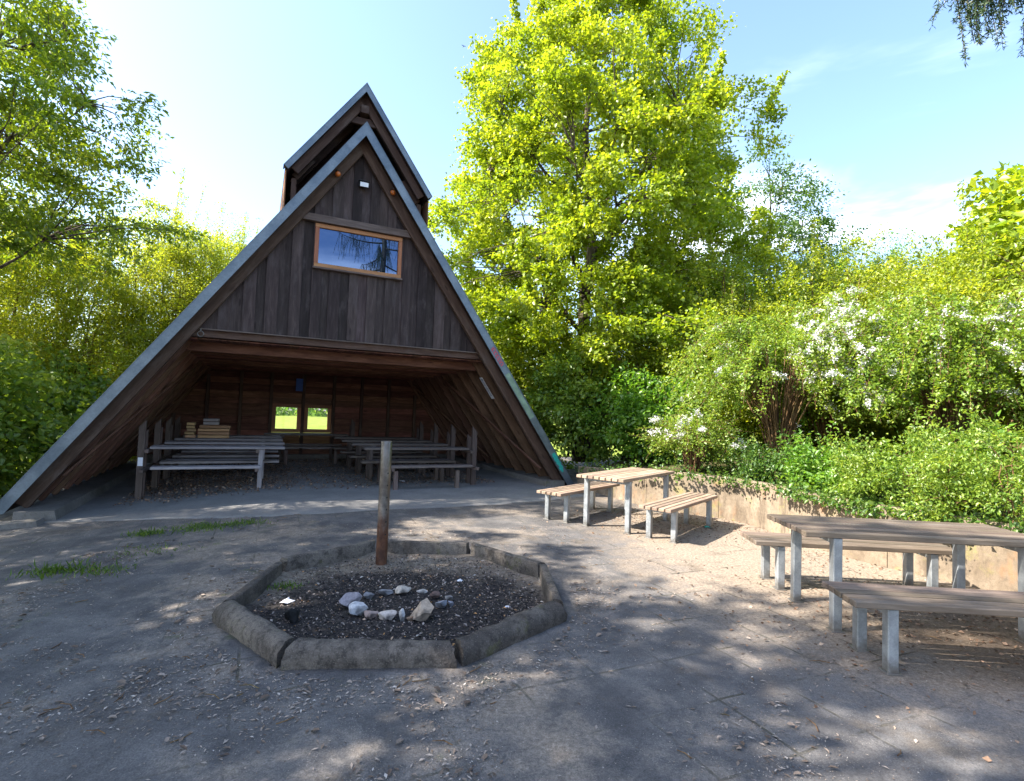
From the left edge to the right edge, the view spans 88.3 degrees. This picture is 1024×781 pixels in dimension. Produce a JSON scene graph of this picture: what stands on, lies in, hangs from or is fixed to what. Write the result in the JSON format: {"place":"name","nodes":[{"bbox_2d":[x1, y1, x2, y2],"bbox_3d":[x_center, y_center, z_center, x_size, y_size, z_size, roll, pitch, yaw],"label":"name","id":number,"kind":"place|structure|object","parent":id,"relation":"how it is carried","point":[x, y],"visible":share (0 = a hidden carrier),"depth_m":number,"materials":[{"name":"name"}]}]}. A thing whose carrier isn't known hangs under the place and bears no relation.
{"place":"outdoors","nodes":[
{"label":"outdoors","id":0,"kind":"place"},
{"bbox_2d":[0,407,1023,780],"bbox_3d":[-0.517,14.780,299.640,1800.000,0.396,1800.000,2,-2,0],"label":"ground","id":1,"kind":"structure","parent":0,"point":[560,733],"depth_m":3.20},
{"bbox_2d":[0,340,82,486],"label":"hazel","id":2,"kind":"object","parent":1,"relation":"on","point":[13,356],"visible":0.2,"depth_m":11.01,"materials":[{"name":"green plant"}]},
{"bbox_2d":[0,333,88,498],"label":"hazel","id":3,"kind":"object","parent":1,"relation":"on","point":[24,419],"visible":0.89,"depth_m":9.30,"materials":[{"name":"green plant"}]},
{"bbox_2d":[0,337,116,479],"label":"hazel","id":4,"kind":"object","parent":1,"relation":"on","point":[92,394],"visible":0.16,"depth_m":12.52,"materials":[{"name":"green plant"}]},
{"bbox_2d":[0,141,117,411],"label":"tall shrub","id":5,"kind":"object","parent":1,"relation":"on","point":[38,313],"visible":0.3,"depth_m":13.10,"materials":[{"name":"green plant"}]},
{"bbox_2d":[6,557,117,580],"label":"grass tuft","id":6,"kind":"object","parent":1,"relation":"on","point":[52,570],"visible":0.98,"depth_m":5.21,"materials":[{"name":"plant"}]},
{"bbox_2d":[0,159,171,415],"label":"tall shrub","id":7,"kind":"object","parent":1,"relation":"on","point":[124,333],"visible":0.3,"depth_m":14.52,"materials":[{"name":"green plant"}]},
{"bbox_2d":[68,562,137,579],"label":"grass tuft","id":8,"kind":"object","parent":1,"relation":"on","point":[105,570],"visible":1,"depth_m":5.17,"materials":[{"name":"plant"}]},
{"bbox_2d":[0,0,213,297],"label":"walnut tree","id":9,"kind":"object","parent":1,"relation":"on","point":[36,117],"visible":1,"depth_m":9.36,"materials":[{"name":"green plant"}]},
{"bbox_2d":[30,165,228,460],"bbox_3d":[-11.471,-2.408,17.414,6.454,10.362,6.593,2,-2,0],"label":"tall shrub","id":10,"kind":"object","parent":1,"relation":"on","point":[176,215],"visible":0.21,"depth_m":16.27,"materials":[{"name":"green plant"}]},
{"bbox_2d":[80,542,202,560],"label":"grass tuft","id":11,"kind":"object","parent":1,"relation":"on","point":[147,549],"visible":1,"depth_m":5.85,"materials":[{"name":"plant"}]},
{"bbox_2d":[120,525,185,537],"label":"grass tuft","id":12,"kind":"object","parent":1,"relation":"on","point":[144,532],"visible":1,"depth_m":6.66,"materials":[{"name":"plant"}]},
{"bbox_2d":[108,200,243,458],"bbox_3d":[-10.598,-1.780,17.365,5.056,9.431,5.087,2,-2,0],"label":"tall shrub","id":13,"kind":"object","parent":1,"relation":"on","point":[209,252],"visible":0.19,"depth_m":16.61,"materials":[{"name":"green plant"}]},
{"bbox_2d":[164,520,244,534],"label":"grass tuft","id":14,"kind":"object","parent":1,"relation":"on","point":[202,524],"visible":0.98,"depth_m":6.93,"materials":[{"name":"plant"}]},
{"bbox_2d":[162,202,281,411],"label":"tall shrub","id":15,"kind":"object","parent":1,"relation":"on","point":[243,233],"visible":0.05,"depth_m":20.06,"materials":[{"name":"green plant"}]},
{"bbox_2d":[223,517,277,528],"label":"grass tuft","id":16,"kind":"object","parent":1,"relation":"on","point":[248,521],"visible":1,"depth_m":7.12,"materials":[{"name":"plant"}]},
{"bbox_2d":[222,561,281,605],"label":"kerb block","id":17,"kind":"structure","parent":1,"relation":"on","point":[251,591],"depth_m":4.44,"materials":[{"name":"concrete"}]},
{"bbox_2d":[212,600,293,668],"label":"kerb block","id":18,"kind":"structure","parent":1,"relation":"on","point":[269,641],"depth_m":3.53,"materials":[{"name":"concrete"}]},
{"bbox_2d":[0,83,573,529],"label":"shelter","id":19,"kind":"object","parent":1,"relation":"on","point":[344,297],"visible":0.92,"depth_m":10.38,"materials":[{"name":"timber"},{"name":"felt"},{"name":"metal"}]},
{"bbox_2d":[271,403,300,431],"bbox_3d":[-6.649,0.809,15.524,0.785,0.840,0.060,3,-3,-26],"label":"window","id":20,"kind":"structure","parent":19,"relation":"in","point":[298,406],"depth_m":15.49,"materials":[{"name":"brown wood"}]},
{"bbox_2d":[296,378,302,390],"bbox_3d":[-6.301,-0.166,15.625,0.190,0.370,0.020,3,-3,-26],"label":"hanging panel","id":21,"kind":"object","parent":19,"relation":"attached to","point":[299,384],"visible":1,"depth_m":15.62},
{"bbox_2d":[303,404,331,432],"bbox_3d":[-5.865,0.853,15.904,0.765,0.840,0.060,3,-3,-26],"label":"window","id":22,"kind":"structure","parent":19,"relation":"in","point":[329,407],"depth_m":15.88,"materials":[{"name":"brown wood"}]},
{"bbox_2d":[312,223,402,280],"bbox_3d":[-2.925,-2.647,10.116,1.670,0.860,0.125,3,-3,-26],"label":"window","id":23,"kind":"structure","parent":19,"relation":"in","point":[336,249],"depth_m":10.12,"materials":[{"name":"blue glass"}]},
{"bbox_2d":[358,179,369,188],"bbox_3d":[-2.845,-3.956,10.126,0.200,0.120,0.140,3,-3,-26],"label":"floodlight","id":24,"kind":"object","parent":19,"relation":"attached to","point":[363,184],"visible":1,"depth_m":10.08,"materials":[{"name":"white plastic"}]},
{"bbox_2d":[480,377,493,398],"bbox_3d":[-0.564,-0.051,11.810,0.324,0.460,0.165,3,-3,-26],"label":"tube light","id":25,"kind":"object","parent":19,"relation":"attached to","point":[486,387],"visible":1,"depth_m":11.80,"materials":[{"name":"grey"}]},
{"bbox_2d":[0,458,583,522],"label":"apron","id":26,"kind":"object","parent":1,"relation":"on","point":[329,499],"visible":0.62,"depth_m":9.54,"materials":[{"name":"concrete"}]},
{"bbox_2d":[134,420,284,498],"bbox_3d":[-5.586,1.305,9.916,2.380,1.440,1.250,3,-3,-26],"label":"shelter table","id":27,"kind":"object","parent":26,"relation":"on","point":[143,450],"visible":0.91,"depth_m":9.56,"materials":[{"name":"grey wood"}]},
{"bbox_2d":[151,419,284,488],"bbox_3d":[-6.101,1.337,11.089,2.380,1.440,1.250,3,-3,-26],"label":"shelter table","id":28,"kind":"object","parent":26,"relation":"on","point":[157,459],"visible":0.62,"depth_m":10.84,"materials":[{"name":"grey wood"}]},
{"bbox_2d":[163,417,282,479],"bbox_3d":[-6.642,1.368,12.248,2.380,1.440,1.250,3,-3,-26],"label":"shelter table","id":29,"kind":"object","parent":26,"relation":"on","point":[168,437],"visible":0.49,"depth_m":12.01,"materials":[{"name":"grey wood"}]},
{"bbox_2d":[198,435,228,437],"bbox_3d":[-6.868,1.055,12.141,0.620,0.062,0.280,3,-3,-26],"label":"board","id":30,"kind":"object","parent":29,"relation":"on","point":[213,436],"visible":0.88,"depth_m":12.02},
{"bbox_2d":[198,431,229,434],"bbox_3d":[-6.862,0.981,12.146,0.620,0.062,0.280,3,-3,-25],"label":"board","id":31,"kind":"object","parent":30,"relation":"on","point":[212,433],"visible":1,"depth_m":12.04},
{"bbox_2d":[198,428,229,431],"bbox_3d":[-6.860,0.906,12.149,0.620,0.062,0.280,3,-3,-25],"label":"board","id":32,"kind":"object","parent":31,"relation":"on","point":[216,429],"visible":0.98,"depth_m":12.05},
{"bbox_2d":[199,425,230,427],"bbox_3d":[-6.841,0.832,12.161,0.620,0.062,0.280,3,-3,-25],"label":"board","id":33,"kind":"object","parent":32,"relation":"on","point":[214,426],"visible":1,"depth_m":12.03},
{"bbox_2d":[172,416,280,472],"bbox_3d":[-7.184,1.399,13.408,2.380,1.440,1.250,3,-3,-26],"label":"shelter table","id":34,"kind":"object","parent":26,"relation":"on","point":[177,432],"visible":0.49,"depth_m":12.93,"materials":[{"name":"grey wood"}]},
{"bbox_2d":[113,458,494,505],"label":"floor leaves","id":35,"kind":"object","parent":26,"relation":"on","point":[228,481],"visible":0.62,"depth_m":11.36,"materials":[{"name":"brown plant"}]},
{"bbox_2d":[264,419,354,463],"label":"shelter table","id":36,"kind":"object","parent":26,"relation":"on","point":[329,446],"visible":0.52,"depth_m":14.76,"materials":[{"name":"grey wood"}]},
{"bbox_2d":[333,422,423,466],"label":"shelter table","id":37,"kind":"object","parent":26,"relation":"on","point":[349,447],"visible":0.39,"depth_m":14.27,"materials":[{"name":"grey wood"}]},
{"bbox_2d":[340,423,437,473],"bbox_3d":[-3.072,1.507,13.268,2.380,1.440,1.250,3,-3,-26],"label":"shelter table","id":38,"kind":"object","parent":26,"relation":"on","point":[433,439],"visible":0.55,"depth_m":13.23,"materials":[{"name":"grey wood"}]},
{"bbox_2d":[349,425,455,480],"bbox_3d":[-2.503,1.478,12.144,2.380,1.440,1.250,3,-3,-26],"label":"shelter table","id":39,"kind":"object","parent":26,"relation":"on","point":[450,454],"visible":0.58,"depth_m":12.25,"materials":[{"name":"grey wood"}]},
{"bbox_2d":[360,427,478,489],"bbox_3d":[-1.917,1.450,11.029,2.380,1.440,1.250,3,-3,-26],"label":"shelter table","id":40,"kind":"object","parent":26,"relation":"on","point":[470,450],"visible":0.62,"depth_m":11.17,"materials":[{"name":"grey wood"}]},
{"bbox_2d":[280,540,375,571],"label":"kerb block","id":41,"kind":"structure","parent":1,"relation":"on","point":[319,558],"depth_m":5.32,"materials":[{"name":"concrete"}]},
{"bbox_2d":[281,637,456,670],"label":"kerb block","id":42,"kind":"structure","parent":1,"relation":"on","point":[300,653],"depth_m":3.23,"materials":[{"name":"concrete"}]},
{"bbox_2d":[245,550,545,654],"bbox_3d":[-0.926,1.768,4.546,2.518,0.106,2.518,2,-2,0],"label":"ash bed","id":43,"kind":"object","parent":1,"relation":"on","point":[313,584],"visible":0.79,"depth_m":4.61,"materials":[{"name":"soil"}]},
{"bbox_2d":[267,580,309,590],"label":"grass tuft","id":44,"kind":"object","parent":43,"relation":"on","point":[289,585],"visible":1,"depth_m":4.62,"materials":[{"name":"plant"}]},
{"bbox_2d":[284,608,298,623],"bbox_3d":[-1.676,1.713,4.015,0.106,0.112,0.082,2,-3,6],"label":"stone","id":45,"kind":"object","parent":43,"relation":"on","point":[291,615],"visible":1,"depth_m":3.98,"materials":[{"name":"stone"}]},
{"bbox_2d":[339,592,361,606],"bbox_3d":[-1.338,1.730,4.351,0.095,0.110,0.188,0,-3,34],"label":"stone","id":46,"kind":"object","parent":43,"relation":"on","point":[347,599],"visible":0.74,"depth_m":4.34,"materials":[{"name":"stone"}]},
{"bbox_2d":[349,601,367,615],"bbox_3d":[-1.214,1.727,4.168,0.156,0.095,0.110,3,-3,-12],"label":"stone","id":47,"kind":"object","parent":43,"relation":"on","point":[357,608],"visible":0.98,"depth_m":4.12,"materials":[{"name":"stone"}]},
{"bbox_2d":[364,610,378,619],"bbox_3d":[-1.098,1.757,4.124,0.072,0.076,0.112,0,-3,44],"label":"stone","id":48,"kind":"object","parent":43,"relation":"on","point":[369,614],"visible":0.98,"depth_m":4.10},
{"bbox_2d":[376,441,391,564],"bbox_3d":[-1.340,1.275,5.498,0.116,1.489,0.116,2,-2,0],"label":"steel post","id":49,"kind":"object","parent":43,"relation":"on","point":[383,503],"visible":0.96,"depth_m":5.46,"materials":[{"name":"metal"}]},
{"bbox_2d":[378,589,392,595],"bbox_3d":[-1.115,1.788,4.666,0.135,0.055,0.091,2,-2,0],"label":"stone","id":50,"kind":"object","parent":43,"relation":"on","point":[385,592],"visible":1,"depth_m":4.64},
{"bbox_2d":[378,610,396,620],"bbox_3d":[-0.973,1.752,4.107,0.144,0.081,0.113,3,-3,-12],"label":"stone","id":51,"kind":"object","parent":43,"relation":"on","point":[386,615],"visible":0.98,"depth_m":4.07,"materials":[{"name":"stone"}]},
{"bbox_2d":[253,553,543,646],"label":"charred chips","id":52,"kind":"object","parent":43,"relation":"on","point":[370,600],"visible":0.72,"depth_m":4.51,"materials":[{"name":"wood"}]},
{"bbox_2d":[399,608,404,621],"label":"stone","id":53,"kind":"object","parent":43,"relation":"on","point":[401,614],"visible":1,"depth_m":4.07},
{"bbox_2d":[395,585,410,593],"bbox_3d":[-0.967,1.766,4.685,0.150,0.064,0.131,3,-3,-27],"label":"stone","id":54,"kind":"object","parent":43,"relation":"on","point":[400,589],"visible":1,"depth_m":4.64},
{"bbox_2d":[277,554,542,638],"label":"wood chips","id":55,"kind":"object","parent":43,"relation":"on","point":[357,585],"visible":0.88,"depth_m":4.94,"materials":[{"name":"wood"}]},
{"bbox_2d":[410,598,433,621],"bbox_3d":[-0.708,1.737,4.149,0.172,0.176,0.153,11,-2,5],"label":"stone","id":56,"kind":"object","parent":43,"relation":"on","point":[423,610],"visible":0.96,"depth_m":4.11,"materials":[{"name":"stone"}]},
{"bbox_2d":[429,591,440,597],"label":"stone","id":57,"kind":"object","parent":43,"relation":"on","point":[435,594],"visible":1,"depth_m":4.61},
{"bbox_2d":[435,600,446,607],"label":"stone","id":58,"kind":"object","parent":43,"relation":"on","point":[441,604],"visible":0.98,"depth_m":4.37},
{"bbox_2d":[387,540,469,554],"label":"kerb block","id":59,"kind":"structure","parent":1,"relation":"on","point":[406,547],"depth_m":5.77,"materials":[{"name":"concrete"}]},
{"bbox_2d":[0,514,941,780],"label":"twigs","id":60,"kind":"object","parent":1,"relation":"on","point":[398,686],"visible":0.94,"depth_m":3.00,"materials":[{"name":"brown wood"}]},
{"bbox_2d":[0,529,973,780],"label":"dry leaves","id":61,"kind":"object","parent":1,"relation":"on","point":[458,770],"visible":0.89,"depth_m":3.03,"materials":[{"name":"plant"}]},
{"bbox_2d":[471,542,544,578],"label":"kerb block","id":62,"kind":"structure","parent":1,"relation":"on","point":[520,564],"depth_m":5.39,"materials":[{"name":"concrete"}]},
{"bbox_2d":[455,601,566,666],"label":"kerb block","id":63,"kind":"structure","parent":1,"relation":"on","point":[481,643],"depth_m":3.60,"materials":[{"name":"concrete"}]},
{"bbox_2d":[0,503,1023,780],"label":"dry flakes","id":64,"kind":"object","parent":1,"relation":"on","point":[360,681],"visible":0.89,"depth_m":2.98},
{"bbox_2d":[0,505,1023,780],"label":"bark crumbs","id":65,"kind":"object","parent":1,"relation":"on","point":[424,677],"visible":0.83,"depth_m":3.11,"materials":[{"name":"wood"}]},
{"bbox_2d":[490,307,582,447],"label":"understory shrub","id":66,"kind":"object","parent":1,"relation":"on","point":[565,339],"visible":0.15,"depth_m":15.11,"materials":[{"name":"green plant"}]},
{"bbox_2d":[539,564,563,606],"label":"kerb block","id":67,"kind":"structure","parent":1,"relation":"on","point":[549,589],"depth_m":4.58,"materials":[{"name":"concrete"}]},
{"bbox_2d":[537,481,619,523],"bbox_3d":[1.093,1.775,8.387,0.434,0.490,1.832,0,-3,39],"label":"bench","id":68,"kind":"object","parent":1,"relation":"on","point":[565,492],"visible":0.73,"depth_m":7.98,"materials":[{"name":"wood"}]},
{"bbox_2d":[521,338,646,469],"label":"understory shrub","id":69,"kind":"object","parent":1,"relation":"on","point":[558,404],"visible":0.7,"depth_m":12.93,"materials":[{"name":"green plant"}]},
{"bbox_2d":[428,0,802,461],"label":"maple tree","id":70,"kind":"object","parent":1,"relation":"on","point":[679,175],"visible":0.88,"depth_m":13.98,"materials":[{"name":"green plant"}]},
{"bbox_2d":[577,467,674,534],"bbox_3d":[1.733,1.625,7.885,0.748,0.790,1.787,0,-3,39],"label":"picnic table","id":71,"kind":"object","parent":1,"relation":"on","point":[626,477],"visible":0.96,"depth_m":7.55,"materials":[{"name":"wood"}]},
{"bbox_2d":[639,492,717,543],"bbox_3d":[2.364,1.775,7.373,0.434,0.490,1.833,0,-3,39],"label":"bench","id":72,"kind":"object","parent":1,"relation":"on","point":[673,505],"visible":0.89,"depth_m":7.00,"materials":[{"name":"wood"}]},
{"bbox_2d":[546,501,1023,761],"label":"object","id":73,"kind":"object","parent":1,"relation":"on","point":[987,758],"visible":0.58,"depth_m":4.33,"materials":[{"name":"brown plant"}]},
{"bbox_2d":[577,466,1021,591],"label":"retaining wall","id":74,"kind":"structure","parent":1,"relation":"on","point":[991,567],"depth_m":7.25,"materials":[{"name":"concrete"}]},
{"bbox_2d":[740,531,951,590],"bbox_3d":[3.248,1.709,5.133,1.866,0.490,0.434,2,-2,4],"label":"bench","id":75,"kind":"object","parent":1,"relation":"on","point":[780,542],"visible":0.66,"depth_m":5.00,"materials":[{"name":"grey wood planks"},{"name":"galvanised steel"}]},
{"bbox_2d":[767,514,1023,643],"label":"picnic table","id":76,"kind":"object","parent":1,"relation":"on","point":[834,532],"visible":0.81,"depth_m":4.19,"materials":[{"name":"wood"}]},
{"bbox_2d":[822,581,1023,676],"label":"bench","id":77,"kind":"object","parent":1,"relation":"on","point":[888,601],"visible":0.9,"depth_m":3.46,"materials":[{"name":"grey wood planks"},{"name":"galvanised steel"}]},
{"bbox_2d":[927,0,1023,66],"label":"larch tree","id":78,"kind":"object","parent":1,"relation":"on","point":[970,16],"visible":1,"depth_m":3.88,"materials":[{"name":"green plant"}]},
{"bbox_2d":[0,0,1023,423],"label":"sky","id":79,"kind":"structure","parent":0,"point":[882,103],"materials":[{"name":"blue"}]},
{"bbox_2d":[275,410,1017,460],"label":"meadow","id":80,"kind":"structure","parent":0,"point":[290,422],"depth_m":44.22,"materials":[{"name":"green plant"}]},
{"bbox_2d":[105,352,990,440],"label":"distant wood","id":81,"kind":"object","parent":80,"relation":"on","point":[313,412],"visible":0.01,"depth_m":77.99,"materials":[{"name":"green plant"}]},
{"bbox_2d":[597,449,1021,524],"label":"soil bank","id":82,"kind":"structure","parent":0,"point":[702,470],"depth_m":10.60,"materials":[{"name":"soil"}]},
{"bbox_2d":[574,313,700,465],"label":"understory shrub","id":83,"kind":"object","parent":82,"relation":"on","point":[640,357],"visible":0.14,"depth_m":13.78,"materials":[{"name":"green plant"}]},
{"bbox_2d":[579,360,719,465],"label":"understory shrub","id":84,"kind":"object","parent":82,"relation":"on","point":[641,412],"visible":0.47,"depth_m":11.60,"materials":[{"name":"green plant"}]},
{"bbox_2d":[617,277,758,444],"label":"understory shrub","id":85,"kind":"object","parent":82,"relation":"on","point":[685,316],"depth_m":16.10,"materials":[{"name":"green plant"}]},
{"bbox_2d":[627,401,755,473],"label":"flowering shrub","id":86,"kind":"object","parent":82,"relation":"on","point":[693,433],"visible":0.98,"depth_m":9.06,"materials":[{"name":"green plant"}]},
{"bbox_2d":[638,320,779,458],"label":"understory shrub","id":87,"kind":"object","parent":82,"relation":"on","point":[681,352],"visible":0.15,"depth_m":12.02,"materials":[{"name":"green plant"}]},
{"bbox_2d":[646,212,817,454],"bbox_3d":[5.702,-1.321,13.216,4.808,7.044,5.228,2,-2,0],"label":"hedge shrub","id":88,"kind":"object","parent":82,"relation":"on","point":[727,305],"visible":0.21,"depth_m":13.11,"materials":[{"name":"green plant"}]},
{"bbox_2d":[723,428,828,498],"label":"shrub","id":89,"kind":"object","parent":82,"relation":"on","point":[766,462],"visible":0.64,"depth_m":8.22,"materials":[{"name":"green plant"}]},
{"bbox_2d":[696,105,885,326],"bbox_3d":[10.296,-4.537,21.949,7.598,14.560,7.727,2,-2,0],"label":"slender tree","id":90,"kind":"object","parent":82,"relation":"on","point":[780,194],"visible":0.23,"depth_m":20.76,"materials":[{"name":"green plant"}]},
{"bbox_2d":[572,442,1023,533],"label":"ground cover","id":91,"kind":"object","parent":82,"relation":"on","point":[830,501],"visible":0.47,"depth_m":6.52,"materials":[{"name":"green plant"}]},
{"bbox_2d":[656,306,949,472],"bbox_3d":[4.694,0.018,9.407,4.108,3.104,4.211,2,-2,0],"label":"flowering shrub","id":92,"kind":"object","parent":82,"relation":"on","point":[744,367],"visible":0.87,"depth_m":8.98,"materials":[{"name":"green plant"}]},
{"bbox_2d":[774,421,881,495],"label":"shrub","id":93,"kind":"object","parent":82,"relation":"on","point":[813,469],"visible":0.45,"depth_m":7.37,"materials":[{"name":"green plant"}]},
{"bbox_2d":[704,281,958,460],"bbox_3d":[6.345,-0.260,10.503,4.636,3.686,4.302,2,-2,0],"label":"flowering shrub","id":94,"kind":"object","parent":82,"relation":"on","point":[836,308],"visible":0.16,"depth_m":10.21,"materials":[{"name":"green plant"}]},
{"bbox_2d":[773,250,907,421],"bbox_3d":[17.259,-2.256,28.097,9.328,11.022,9.434,2,-2,0],"label":"round tree","id":95,"kind":"object","parent":82,"relation":"on","point":[851,270],"visible":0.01,"depth_m":27.78,"materials":[{"name":"green plant"}]},
{"bbox_2d":[727,214,999,459],"bbox_3d":[7.792,-1.011,12.536,5.252,6.266,5.558,2,-2,0],"label":"hedge shrub","id":96,"kind":"object","parent":82,"relation":"on","point":[793,286],"visible":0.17,"depth_m":11.76,"materials":[{"name":"green plant"}]},
{"bbox_2d":[800,224,936,443],"bbox_3d":[12.232,-1.644,17.409,5.668,8.215,6.214,1,-3,29],"label":"hedge shrub","id":97,"kind":"object","parent":82,"relation":"on","point":[842,238],"visible":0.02,"depth_m":17.21,"materials":[{"name":"green plant"}]},
{"bbox_2d":[787,221,1020,454],"bbox_3d":[9.779,-1.073,14.038,5.980,6.253,6.049,2,-2,0],"label":"hedge shrub","id":98,"kind":"object","parent":82,"relation":"on","point":[834,263],"visible":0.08,"depth_m":13.34,"materials":[{"name":"green plant"}]},
{"bbox_2d":[786,280,1023,448],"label":"flowering shrub","id":99,"kind":"object","parent":82,"relation":"on","point":[961,331],"visible":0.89,"depth_m":7.54,"materials":[{"name":"green plant"}]},
{"bbox_2d":[811,403,1016,519],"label":"shrub","id":100,"kind":"object","parent":82,"relation":"on","point":[862,477],"visible":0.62,"depth_m":6.15,"materials":[{"name":"green plant"}]},
{"bbox_2d":[855,179,1023,462],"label":"hedge shrub","id":101,"kind":"object","parent":82,"relation":"on","point":[942,270],"visible":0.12,"depth_m":9.88,"materials":[{"name":"green plant"}]},
{"bbox_2d":[870,410,1022,502],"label":"shrub","id":102,"kind":"object","parent":82,"relation":"on","point":[996,427],"visible":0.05,"depth_m":6.83,"materials":[{"name":"green plant"}]},
{"bbox_2d":[879,397,1023,529],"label":"shrub","id":103,"kind":"object","parent":82,"relation":"on","point":[967,477],"visible":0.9,"depth_m":5.40,"materials":[{"name":"green plant"}]},
{"bbox_2d":[902,192,1023,461],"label":"hedge shrub","id":104,"kind":"object","parent":82,"relation":"on","point":[925,243],"visible":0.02,"depth_m":13.58,"materials":[{"name":"green plant"}]},
{"bbox_2d":[922,161,1023,321],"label":"maple sapling","id":105,"kind":"object","parent":82,"relation":"on","point":[1005,209],"visible":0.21,"depth_m":11.08,"materials":[{"name":"green plant"}]},
{"bbox_2d":[941,301,1023,430],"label":"flowering shrub","id":106,"kind":"object","parent":82,"relation":"on","point":[1002,400],"visible":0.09,"depth_m":8.41,"materials":[{"name":"green plant"}]},
{"bbox_2d":[976,425,1023,489],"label":"shrub","id":107,"kind":"object","parent":82,"relation":"on","point":[1014,457],"visible":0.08,"depth_m":6.49,"materials":[{"name":"green plant"}]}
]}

